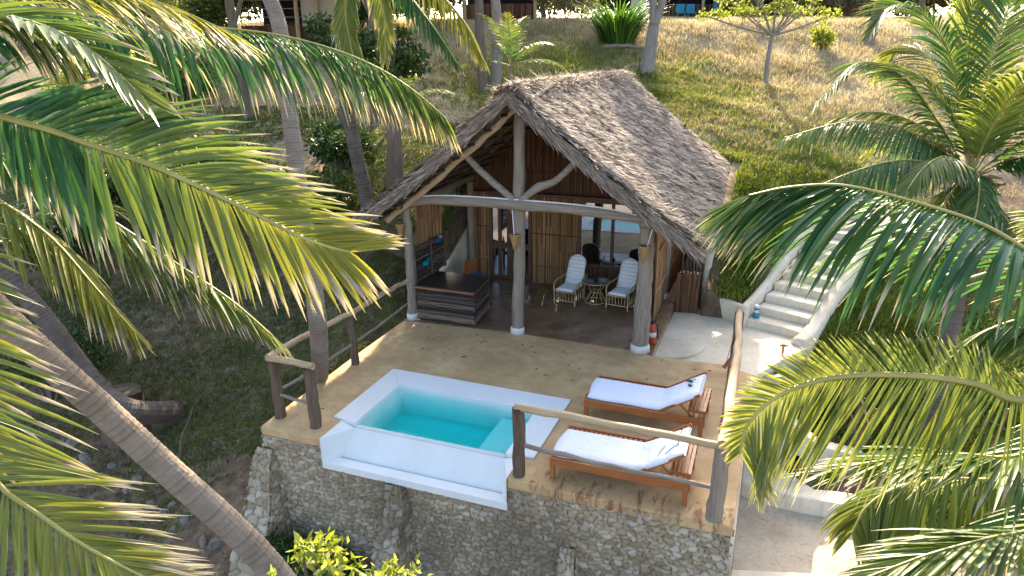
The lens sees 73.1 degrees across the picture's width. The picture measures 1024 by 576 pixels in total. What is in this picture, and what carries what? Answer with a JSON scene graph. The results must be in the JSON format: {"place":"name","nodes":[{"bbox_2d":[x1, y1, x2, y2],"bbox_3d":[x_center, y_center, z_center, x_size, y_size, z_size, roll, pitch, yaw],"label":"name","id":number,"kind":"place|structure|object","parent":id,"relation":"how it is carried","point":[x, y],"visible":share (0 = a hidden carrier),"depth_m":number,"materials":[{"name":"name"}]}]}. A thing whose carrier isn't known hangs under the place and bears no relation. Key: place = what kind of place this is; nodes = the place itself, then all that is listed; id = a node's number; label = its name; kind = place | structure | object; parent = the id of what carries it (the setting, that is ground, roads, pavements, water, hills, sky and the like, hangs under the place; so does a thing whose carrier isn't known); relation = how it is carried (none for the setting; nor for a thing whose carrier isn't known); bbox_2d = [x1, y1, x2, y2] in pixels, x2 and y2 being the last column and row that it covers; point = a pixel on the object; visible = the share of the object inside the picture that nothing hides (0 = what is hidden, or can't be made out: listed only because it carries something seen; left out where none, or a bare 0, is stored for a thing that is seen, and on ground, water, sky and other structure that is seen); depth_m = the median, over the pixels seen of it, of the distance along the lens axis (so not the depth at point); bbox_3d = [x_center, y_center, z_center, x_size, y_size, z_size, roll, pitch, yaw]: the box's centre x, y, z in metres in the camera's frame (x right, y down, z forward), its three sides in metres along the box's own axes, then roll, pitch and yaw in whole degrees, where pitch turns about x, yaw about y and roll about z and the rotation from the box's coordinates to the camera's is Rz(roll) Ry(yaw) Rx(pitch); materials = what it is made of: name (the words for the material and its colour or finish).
{"place":"outdoors","nodes":[
{"label":"outdoors","id":0,"kind":"place"},
{"bbox_2d":[463,258,486,275],"bbox_3d":[-0.960,-0.303,18.299,0.500,0.850,0.460,-18,25,-41],"label":"chair","id":1,"kind":"object","parent":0,"point":[471,265],"visible":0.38,"depth_m":18.34,"materials":[{"name":"brown wood"}]},
{"bbox_2d":[0,14,1023,575],"bbox_3d":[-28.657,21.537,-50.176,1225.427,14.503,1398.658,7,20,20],"label":"ground","id":2,"kind":"structure","parent":0,"point":[236,485],"depth_m":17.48,"materials":[{"name":"green plant"}]},
{"bbox_2d":[0,205,111,274],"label":"leafy bush","id":3,"kind":"object","parent":2,"relation":"on","point":[57,231],"visible":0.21,"depth_m":17.26,"materials":[{"name":"green plant"}]},
{"bbox_2d":[0,319,115,400],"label":"leafy bush","id":4,"kind":"object","parent":2,"relation":"on","point":[89,347],"visible":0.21,"depth_m":15.73,"materials":[{"name":"green plant"}]},
{"bbox_2d":[16,0,107,117],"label":"shade tree","id":5,"kind":"object","parent":2,"relation":"on","point":[93,73],"visible":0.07,"depth_m":22.75,"materials":[{"name":"grey plant"}]},
{"bbox_2d":[78,453,91,463],"bbox_3d":[-8.958,3.596,14.538,0.245,0.321,0.294,0,19,1],"label":"rubble stone","id":6,"kind":"object","parent":2,"relation":"on","point":[85,458],"visible":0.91,"depth_m":14.44,"materials":[{"name":"grey stone"}]},
{"bbox_2d":[0,142,183,424],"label":"coconut palm","id":7,"kind":"object","parent":2,"relation":"on","point":[55,332],"visible":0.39,"depth_m":13.08,"materials":[{"name":"plant"}]},
{"bbox_2d":[41,50,153,114],"bbox_3d":[-14.278,-7.018,24.055,3.703,2.440,3.226,-1,19,-2],"label":"leafy bush","id":8,"kind":"object","parent":2,"relation":"on","point":[64,82],"visible":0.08,"depth_m":23.36,"materials":[{"name":"green plant"}]},
{"bbox_2d":[65,0,157,54],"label":"leafy bush","id":9,"kind":"object","parent":2,"relation":"on","point":[124,37],"visible":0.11,"depth_m":28.40,"materials":[{"name":"green plant"}]},
{"bbox_2d":[100,383,150,449],"bbox_3d":[-8.440,2.706,15.074,1.150,1.129,1.147,7,20,20],"label":"rock","id":10,"kind":"object","parent":2,"relation":"on","point":[132,390],"visible":0.23,"depth_m":14.85,"materials":[{"name":"grey stone"}]},
{"bbox_2d":[91,149,183,223],"bbox_3d":[-10.447,-2.655,18.838,3.366,2.161,3.343,7,20,20],"label":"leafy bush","id":11,"kind":"object","parent":2,"relation":"on","point":[114,194],"visible":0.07,"depth_m":18.07,"materials":[{"name":"green plant"}]},
{"bbox_2d":[143,0,187,33],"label":"leafy bush","id":12,"kind":"object","parent":2,"relation":"on","point":[173,3],"visible":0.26,"depth_m":31.64,"materials":[{"name":"green plant"}]},
{"bbox_2d":[132,48,220,108],"bbox_3d":[-11.924,-7.503,24.973,3.083,2.403,3.504,-11,21,-28],"label":"leafy bush","id":13,"kind":"object","parent":2,"relation":"on","point":[185,91],"visible":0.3,"depth_m":24.72,"materials":[{"name":"green plant"}]},
{"bbox_2d":[178,406,193,458],"bbox_3d":[-6.789,3.034,14.378,0.465,1.211,0.101,-7,20,-20],"label":"dead branch","id":14,"kind":"object","parent":2,"relation":"on","point":[180,443],"visible":0.95,"depth_m":14.37,"materials":[{"name":"wood"}]},
{"bbox_2d":[199,535,207,547],"bbox_3d":[-5.646,4.670,12.657,0.207,0.232,0.189,7,20,20],"label":"rubble stone","id":15,"kind":"object","parent":2,"relation":"on","point":[203,542],"visible":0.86,"depth_m":12.58,"materials":[{"name":"grey stone"}]},
{"bbox_2d":[177,0,235,53],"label":"leafy bush","id":16,"kind":"object","parent":2,"relation":"on","point":[213,12],"visible":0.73,"depth_m":29.13,"materials":[{"name":"green plant"}]},
{"bbox_2d":[143,128,276,204],"bbox_3d":[-7.969,-3.215,18.853,3.578,2.456,3.253,7,20,20],"label":"leafy bush","id":17,"kind":"object","parent":2,"relation":"on","point":[230,145],"visible":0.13,"depth_m":18.43,"materials":[{"name":"green plant"}]},
{"bbox_2d":[207,538,224,549],"bbox_3d":[-5.354,4.662,12.563,0.345,0.296,0.193,-5,19,-12],"label":"rubble stone","id":18,"kind":"object","parent":2,"relation":"on","point":[214,543],"visible":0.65,"depth_m":12.46,"materials":[{"name":"grey stone"}]},
{"bbox_2d":[0,0,462,575],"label":"coconut palm","id":19,"kind":"object","parent":2,"relation":"on","point":[68,176],"visible":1,"depth_m":4.40,"materials":[{"name":"green plant"}]},
{"bbox_2d":[0,104,466,542],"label":"short grass","id":20,"kind":"structure","parent":2,"relation":"on","point":[407,162],"depth_m":16.83,"materials":[{"name":"green plant"}]},
{"bbox_2d":[224,0,252,118],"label":"shade tree","id":21,"kind":"object","parent":2,"relation":"on","point":[232,16],"visible":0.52,"depth_m":23.56,"materials":[{"name":"grey plant"}]},
{"bbox_2d":[234,0,260,22],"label":"hedge bush","id":22,"kind":"object","parent":2,"relation":"on","point":[248,10],"visible":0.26,"depth_m":48.68,"materials":[{"name":"green plant"}]},
{"bbox_2d":[234,1,261,21],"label":"boundary bush","id":23,"kind":"object","parent":2,"relation":"on","point":[245,3],"visible":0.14,"depth_m":49.64,"materials":[{"name":"green plant"}]},
{"bbox_2d":[247,47,274,73],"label":"leafy bush","id":24,"kind":"object","parent":2,"relation":"on","point":[262,65],"visible":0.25,"depth_m":27.96,"materials":[{"name":"green plant"}]},
{"bbox_2d":[228,159,317,225],"bbox_3d":[-6.288,-2.451,18.886,2.669,2.059,2.648,-7,20,-18],"label":"leafy bush","id":25,"kind":"object","parent":2,"relation":"on","point":[283,170],"visible":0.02,"depth_m":18.84,"materials":[{"name":"green plant"}]},
{"bbox_2d":[264,525,314,575],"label":"shrub","id":26,"kind":"object","parent":2,"relation":"on","point":[278,541],"depth_m":11.70,"materials":[{"name":"green plant"}]},
{"bbox_2d":[262,0,328,383],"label":"coconut palm","id":27,"kind":"object","parent":2,"relation":"on","point":[318,333],"visible":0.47,"depth_m":11.48,"materials":[{"name":"grey plant"}]},
{"bbox_2d":[240,0,364,49],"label":"lodge building","id":28,"kind":"structure","parent":2,"relation":"on","point":[295,11],"depth_m":30.31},
{"bbox_2d":[267,526,373,575],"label":"glossy shrub","id":29,"kind":"object","parent":2,"relation":"on","point":[316,556],"visible":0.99,"depth_m":6.10,"materials":[{"name":"green plant"}]},
{"bbox_2d":[299,536,351,575],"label":"shrub","id":30,"kind":"object","parent":2,"relation":"on","point":[316,567],"depth_m":11.51,"materials":[{"name":"green plant"}]},
{"bbox_2d":[301,10,361,160],"bbox_3d":[-5.308,-5.928,20.916,2.106,4.660,2.215,7,20,20],"label":"slender tree","id":31,"kind":"object","parent":2,"relation":"on","point":[323,37],"visible":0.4,"depth_m":20.07,"materials":[{"name":"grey plant"}]},
{"bbox_2d":[307,162,359,212],"bbox_3d":[-5.153,-2.584,19.156,2.343,1.661,2.666,7,20,20],"label":"leafy bush","id":32,"kind":"object","parent":2,"relation":"on","point":[342,181],"visible":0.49,"depth_m":18.71,"materials":[{"name":"green plant"}]},
{"bbox_2d":[303,118,377,172],"bbox_3d":[-5.072,-4.102,20.403,2.187,1.758,2.927,-5,19,-12],"label":"leafy bush","id":33,"kind":"object","parent":2,"relation":"on","point":[329,146],"visible":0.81,"depth_m":19.85,"materials":[{"name":"green plant"}]},
{"bbox_2d":[335,560,370,575],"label":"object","id":34,"kind":"object","parent":2,"relation":"on","point":[347,572],"depth_m":11.49,"materials":[{"name":"green plant"}]},
{"bbox_2d":[361,0,382,123],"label":"shade tree","id":35,"kind":"object","parent":2,"relation":"on","point":[370,21],"visible":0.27,"depth_m":23.00,"materials":[{"name":"grey plant"}]},
{"bbox_2d":[356,0,405,30],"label":"leafy bush","id":36,"kind":"object","parent":2,"relation":"on","point":[362,12],"visible":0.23,"depth_m":30.36,"materials":[{"name":"green plant"}]},
{"bbox_2d":[355,23,417,185],"bbox_3d":[-3.421,-4.638,19.039,2.044,5.008,2.147,-12,22,-31],"label":"slender tree","id":37,"kind":"object","parent":2,"relation":"on","point":[368,49],"visible":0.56,"depth_m":18.50,"materials":[{"name":"green plant"}]},
{"bbox_2d":[326,60,456,103],"bbox_3d":[-3.898,-6.401,22.887,4.076,2.569,4.262,7,20,20],"label":"young palm","id":38,"kind":"object","parent":2,"relation":"on","point":[408,84],"visible":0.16,"depth_m":22.67,"materials":[{"name":"green plant"}]},
{"bbox_2d":[358,42,432,188],"bbox_3d":[-3.306,-4.763,19.703,2.252,4.333,2.272,-14,23,-34],"label":"slender tree","id":39,"kind":"object","parent":2,"relation":"on","point":[423,57],"visible":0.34,"depth_m":19.09,"materials":[{"name":"green plant"}]},
{"bbox_2d":[365,552,435,575],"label":"glossy shrub","id":40,"kind":"object","parent":2,"relation":"on","point":[392,572],"visible":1,"depth_m":6.17,"materials":[{"name":"yellow plant"}]},
{"bbox_2d":[329,0,489,227],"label":"coconut palm","id":41,"kind":"object","parent":2,"relation":"on","point":[344,26],"visible":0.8,"depth_m":14.35,"materials":[{"name":"green plant"}]},
{"bbox_2d":[399,0,452,22],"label":"leafy bush","id":42,"kind":"object","parent":2,"relation":"on","point":[426,6],"visible":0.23,"depth_m":32.97,"materials":[{"name":"green plant"}]},
{"bbox_2d":[439,227,468,273],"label":"sloping wall","id":43,"kind":"structure","parent":2,"relation":"on","point":[457,258],"depth_m":19.06,"materials":[{"name":"beige paint"}]},
{"bbox_2d":[475,0,487,92],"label":"shade tree","id":44,"kind":"object","parent":2,"relation":"on","point":[482,83],"visible":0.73,"depth_m":25.97,"materials":[{"name":"grey plant"}]},
{"bbox_2d":[228,383,751,575],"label":"retaining wall","id":45,"kind":"structure","parent":2,"relation":"on","point":[377,522],"depth_m":10.99,"materials":[{"name":"grey stone"}]},
{"bbox_2d":[489,0,501,86],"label":"grey tree","id":46,"kind":"object","parent":2,"relation":"on","point":[495,72],"visible":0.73,"depth_m":26.64,"materials":[{"name":"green plant"}]},
{"bbox_2d":[462,0,536,20],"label":"lodge building","id":47,"kind":"structure","parent":2,"relation":"on","point":[519,9],"depth_m":34.28,"materials":[{"name":"wood"}]},
{"bbox_2d":[261,321,750,536],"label":"deck","id":48,"kind":"structure","parent":2,"relation":"on","point":[502,359],"depth_m":13.26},
{"bbox_2d":[264,279,408,429],"bbox_3d":[-2.883,1.023,13.850,1.027,1.269,4.986,7,20,20],"label":"wooden railing","id":49,"kind":"object","parent":48,"relation":"on","point":[311,402],"visible":0.89,"depth_m":11.91,"materials":[{"name":"brown wood"}]},
{"bbox_2d":[320,369,570,509],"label":"plunge pool","id":50,"kind":"structure","parent":48,"relation":"in","point":[448,437],"depth_m":11.78,"materials":[{"name":"white paint"}]},
{"bbox_2d":[550,423,697,505],"bbox_3d":[1.680,2.414,10.309,2.040,0.799,1.036,6,20,19],"label":"sun lounger","id":51,"kind":"object","parent":48,"relation":"on","point":[637,453],"visible":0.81,"depth_m":10.09,"materials":[{"name":"white fabric"}]},
{"bbox_2d":[512,307,743,522],"bbox_3d":[2.318,1.654,11.893,3.095,1.463,5.309,7,20,20],"label":"wooden railing","id":52,"kind":"object","parent":48,"relation":"on","point":[717,487],"visible":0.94,"depth_m":9.68,"materials":[{"name":"brown wood"}]},
{"bbox_2d":[584,371,711,437],"bbox_3d":[2.366,1.841,11.995,2.040,0.796,1.036,7,20,20],"label":"sun lounger","id":53,"kind":"object","parent":48,"relation":"on","point":[641,398],"visible":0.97,"depth_m":11.74,"materials":[{"name":"white fabric"}]},
{"bbox_2d":[454,12,568,82],"bbox_3d":[-0.068,-7.919,24.526,4.203,3.366,2.659,10,21,28],"label":"young palm","id":54,"kind":"object","parent":2,"relation":"on","point":[508,51],"visible":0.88,"depth_m":24.18,"materials":[{"name":"green plant"}]},
{"bbox_2d":[531,0,580,19],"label":"crest shrub","id":55,"kind":"object","parent":2,"relation":"on","point":[565,3],"visible":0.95,"depth_m":34.05,"materials":[{"name":"green plant"}]},
{"bbox_2d":[567,0,606,19],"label":"crest shrub","id":56,"kind":"object","parent":2,"relation":"on","point":[588,4],"visible":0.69,"depth_m":35.25,"materials":[{"name":"green plant"}]},
{"bbox_2d":[569,0,620,16],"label":"hedge bush","id":57,"kind":"object","parent":2,"relation":"on","point":[603,3],"visible":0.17,"depth_m":47.90,"materials":[{"name":"green plant"}]},
{"bbox_2d":[601,43,643,49],"bbox_3d":[4.945,-10.595,30.371,2.051,0.313,0.220,1,19,4],"label":"fallen log","id":58,"kind":"object","parent":2,"relation":"on","point":[626,45],"visible":0.81,"depth_m":30.30,"materials":[{"name":"grey wood"}]},
{"bbox_2d":[569,0,681,44],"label":"strap bush","id":59,"kind":"object","parent":2,"relation":"on","point":[609,26],"visible":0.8,"depth_m":29.99,"materials":[{"name":"green plant"}]},
{"bbox_2d":[639,0,666,72],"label":"forked tree","id":60,"kind":"object","parent":2,"relation":"on","point":[656,10],"visible":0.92,"depth_m":27.50,"materials":[{"name":"grey plant"}]},
{"bbox_2d":[675,4,685,16],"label":"teal chair","id":61,"kind":"object","parent":2,"relation":"on","point":[679,7],"visible":0.67,"depth_m":40.13,"materials":[{"name":"paint"}]},
{"bbox_2d":[686,4,695,16],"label":"teal chair","id":62,"kind":"object","parent":2,"relation":"on","point":[690,8],"visible":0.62,"depth_m":40.15,"materials":[{"name":"paint"}]},
{"bbox_2d":[398,24,1023,531],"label":"green grass","id":63,"kind":"structure","parent":2,"relation":"on","point":[730,282],"depth_m":19.61,"materials":[{"name":"green plant"}]},
{"bbox_2d":[700,228,750,321],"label":"garden wall","id":64,"kind":"structure","parent":2,"relation":"on","point":[729,307],"depth_m":16.85,"materials":[{"name":"beige paint"}]},
{"bbox_2d":[715,0,761,16],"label":"crest shrub","id":65,"kind":"object","parent":2,"relation":"on","point":[734,1],"visible":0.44,"depth_m":38.57,"materials":[{"name":"green plant"}]},
{"bbox_2d":[669,308,811,397],"bbox_3d":[5.086,1.900,15.898,3.184,1.550,3.986,7,20,20],"label":"landing","id":66,"kind":"object","parent":2,"relation":"on","point":[757,347],"visible":0.17,"depth_m":15.36,"materials":[{"name":"beige paint"}]},
{"bbox_2d":[654,324,705,358],"bbox_3d":[3.807,1.232,15.390,0.978,0.053,1.958,7,20,20],"label":"round step","id":67,"kind":"object","parent":66,"relation":"on","point":[677,342],"visible":0.86,"depth_m":15.31,"materials":[{"name":"beige paint"}]},
{"bbox_2d":[674,248,705,313],"bbox_3d":[4.556,-0.570,17.427,0.592,2.156,1.210,7,20,20],"label":"reed box","id":68,"kind":"object","parent":66,"relation":"on","point":[688,288],"visible":0.8,"depth_m":17.16,"materials":[{"name":"wood"}]},
{"bbox_2d":[762,367,788,382],"bbox_3d":[5.318,1.787,14.433,0.720,0.140,0.600,-1,19,-1],"label":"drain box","id":69,"kind":"object","parent":66,"relation":"in","point":[777,375],"visible":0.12,"depth_m":14.15,"materials":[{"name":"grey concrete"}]},
{"bbox_2d":[621,0,872,17],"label":"lodge building","id":70,"kind":"structure","parent":2,"relation":"on","point":[700,5],"depth_m":40.89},
{"bbox_2d":[695,0,842,83],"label":"tree","id":71,"kind":"object","parent":2,"relation":"on","point":[784,7],"visible":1,"depth_m":26.16,"materials":[{"name":"green plant"}]},
{"bbox_2d":[780,0,815,13],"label":"crest shrub","id":72,"kind":"object","parent":2,"relation":"on","point":[802,3],"visible":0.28,"depth_m":39.10,"materials":[{"name":"green plant"}]},
{"bbox_2d":[732,495,870,574],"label":"terrace","id":73,"kind":"structure","parent":2,"relation":"on","point":[773,539],"depth_m":11.84,"materials":[{"name":"beige concrete"}]},
{"bbox_2d":[731,570,847,575],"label":"terrace kerb","id":74,"kind":"structure","parent":73,"relation":"on","point":[747,573],"depth_m":11.09,"materials":[{"name":"beige paint"}]},
{"bbox_2d":[740,460,858,517],"bbox_3d":[5.514,3.912,13.078,2.260,0.540,1.058,7,20,20],"label":"curved bench","id":75,"kind":"object","parent":73,"relation":"on","point":[805,501],"visible":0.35,"depth_m":12.67,"materials":[{"name":"beige paint"}]},
{"bbox_2d":[847,474,911,494],"bbox_3d":[6.737,3.716,12.690,1.271,0.980,0.182,-2,19,-6],"label":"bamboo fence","id":76,"kind":"object","parent":73,"relation":"on","point":[870,486],"visible":0.07,"depth_m":12.59,"materials":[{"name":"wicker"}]},
{"bbox_2d":[748,386,862,474],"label":"terrace wall","id":77,"kind":"structure","parent":2,"relation":"on","point":[829,450],"depth_m":13.47,"materials":[{"name":"beige paint"}]},
{"bbox_2d":[740,213,889,350],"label":"plaster staircase","id":78,"kind":"structure","parent":2,"relation":"on","point":[798,322],"depth_m":16.56,"materials":[{"name":"white paint"}]},
{"bbox_2d":[810,21,837,49],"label":"crest shrub","id":79,"kind":"object","parent":2,"relation":"on","point":[827,38],"visible":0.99,"depth_m":29.73,"materials":[{"name":"green plant"}]},
{"bbox_2d":[817,0,868,17],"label":"crest shrub","id":80,"kind":"object","parent":2,"relation":"on","point":[833,4],"visible":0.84,"depth_m":40.29,"materials":[{"name":"green plant"}]},
{"bbox_2d":[686,183,1023,575],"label":"coconut palm","id":81,"kind":"object","parent":2,"relation":"on","point":[885,543],"visible":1,"depth_m":4.35,"materials":[{"name":"green plant"}]},
{"bbox_2d":[839,354,876,449],"bbox_3d":[7.054,2.440,14.133,0.387,1.837,1.512,2,19,7],"label":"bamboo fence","id":82,"kind":"object","parent":2,"relation":"on","point":[857,424],"visible":0.26,"depth_m":14.04,"materials":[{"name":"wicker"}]},
{"bbox_2d":[861,1,884,44],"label":"coconut palm","id":83,"kind":"object","parent":2,"relation":"on","point":[867,41],"visible":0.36,"depth_m":30.51,"materials":[{"name":"green plant"}]},
{"bbox_2d":[865,0,920,16],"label":"hedge bush","id":84,"kind":"object","parent":2,"relation":"on","point":[904,1],"visible":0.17,"depth_m":42.78,"materials":[{"name":"green plant"}]},
{"bbox_2d":[770,0,1023,447],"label":"coconut palm","id":85,"kind":"object","parent":2,"relation":"on","point":[978,122],"visible":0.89,"depth_m":12.61,"materials":[{"name":"green plant"}]},
{"bbox_2d":[892,0,948,15],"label":"hedge bush","id":86,"kind":"object","parent":2,"relation":"on","point":[931,6],"visible":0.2,"depth_m":50.32,"materials":[{"name":"green plant"}]},
{"bbox_2d":[919,0,958,15],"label":"boundary bush","id":87,"kind":"object","parent":2,"relation":"on","point":[929,5],"visible":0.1,"depth_m":52.87,"materials":[{"name":"white plant"}]},
{"bbox_2d":[926,0,978,15],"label":"hedge bush","id":88,"kind":"object","parent":2,"relation":"on","point":[943,6],"visible":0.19,"depth_m":48.83,"materials":[{"name":"green plant"}]},
{"bbox_2d":[962,400,1022,510],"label":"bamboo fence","id":89,"kind":"object","parent":2,"relation":"on","point":[995,437],"visible":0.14,"depth_m":12.54,"materials":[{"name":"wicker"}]},
{"bbox_2d":[404,241,695,355],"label":"patio","id":90,"kind":"structure","parent":0,"point":[584,322],"depth_m":16.68,"materials":[{"name":"concrete"}]},
{"bbox_2d":[413,271,489,325],"bbox_3d":[-1.366,0.253,16.631,1.565,0.870,1.276,7,20,20],"label":"bar counter","id":91,"kind":"object","parent":90,"relation":"on","point":[454,298],"visible":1,"depth_m":16.21,"materials":[{"name":"brown wood"}]},
{"bbox_2d":[353,65,731,354],"bbox_3d":[1.845,-3.016,18.485,8.098,5.860,10.806,7,20,20],"label":"thatched hut","id":92,"kind":"object","parent":90,"relation":"on","point":[606,170],"visible":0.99,"depth_m":15.80,"materials":[{"name":"plant"}]},
{"bbox_2d":[395,222,404,237],"bbox_3d":[-2.547,-1.294,15.771,0.244,0.375,0.244,7,20,20],"label":"basket lamp","id":93,"kind":"object","parent":92,"relation":"attached to","point":[400,226],"visible":0.98,"depth_m":15.70,"materials":[{"name":"beige wicker"}]},
{"bbox_2d":[413,230,446,283],"bbox_3d":[-1.998,-0.783,16.873,0.094,0.946,1.671,7,20,20],"label":"pole rack","id":94,"kind":"object","parent":92,"relation":"attached to","point":[421,258],"visible":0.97,"depth_m":16.85,"materials":[{"name":"brown wood"}]},
{"bbox_2d":[488,193,509,278],"bbox_3d":[-0.338,-1.419,19.102,0.620,2.390,0.164,7,20,20],"label":"door","id":95,"kind":"structure","parent":92,"relation":"in","point":[499,219],"depth_m":19.14,"materials":[{"name":"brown wood"}]},
{"bbox_2d":[509,210,519,250],"bbox_3d":[0.054,-1.218,14.678,0.244,0.901,0.244,7,20,20],"label":"basket lamp","id":96,"kind":"object","parent":92,"relation":"attached to","point":[514,237],"visible":1,"depth_m":14.67,"materials":[{"name":"beige wicker"}]},
{"bbox_2d":[510,197,531,280],"bbox_3d":[0.242,-1.352,18.893,0.620,2.390,0.164,7,20,20],"label":"door","id":97,"kind":"structure","parent":92,"relation":"in","point":[528,228],"depth_m":18.91,"materials":[{"name":"brown wood"}]},
{"bbox_2d":[577,200,639,269],"bbox_3d":[2.569,-1.371,17.986,1.740,1.800,0.110,7,20,20],"label":"window","id":98,"kind":"structure","parent":92,"relation":"in","point":[604,243],"depth_m":18.04,"materials":[{"name":"clear glass"}]},
{"bbox_2d":[638,229,652,263],"bbox_3d":[2.628,-0.857,13.684,0.249,0.783,0.244,-18,25,-42],"label":"basket lamp","id":99,"kind":"object","parent":92,"relation":"attached to","point":[644,249],"visible":0.97,"depth_m":13.68,"materials":[{"name":"beige wicker"}]},
{"bbox_2d":[553,254,587,306],"bbox_3d":[1.524,-0.222,17.632,0.680,1.096,0.931,9,21,26],"label":"rattan chair","id":100,"kind":"object","parent":90,"relation":"on","point":[575,275],"visible":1,"depth_m":17.71,"materials":[{"name":"fabric"}]},
{"bbox_2d":[582,276,609,304],"bbox_3d":[2.130,0.073,17.587,0.728,0.564,0.727,7,20,20],"label":"round table","id":101,"kind":"object","parent":90,"relation":"on","point":[600,282],"visible":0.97,"depth_m":17.47,"materials":[{"name":"wicker"}]},
{"bbox_2d":[605,258,637,311],"bbox_3d":[2.805,-0.115,17.291,0.680,1.096,0.931,10,21,28],"label":"rattan chair","id":102,"kind":"object","parent":90,"relation":"on","point":[626,277],"visible":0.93,"depth_m":17.35,"materials":[{"name":"fabric"}]},
{"bbox_2d":[649,321,657,343],"bbox_3d":[3.064,0.952,15.005,0.225,0.542,0.176,7,20,20],"label":"fire extinguisher","id":103,"kind":"object","parent":90,"relation":"on","point":[652,335],"visible":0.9,"depth_m":14.94,"materials":[{"name":"red metal"}]},
{"bbox_2d":[161,0,1023,23],"label":"sky","id":104,"kind":"structure","parent":0,"point":[940,10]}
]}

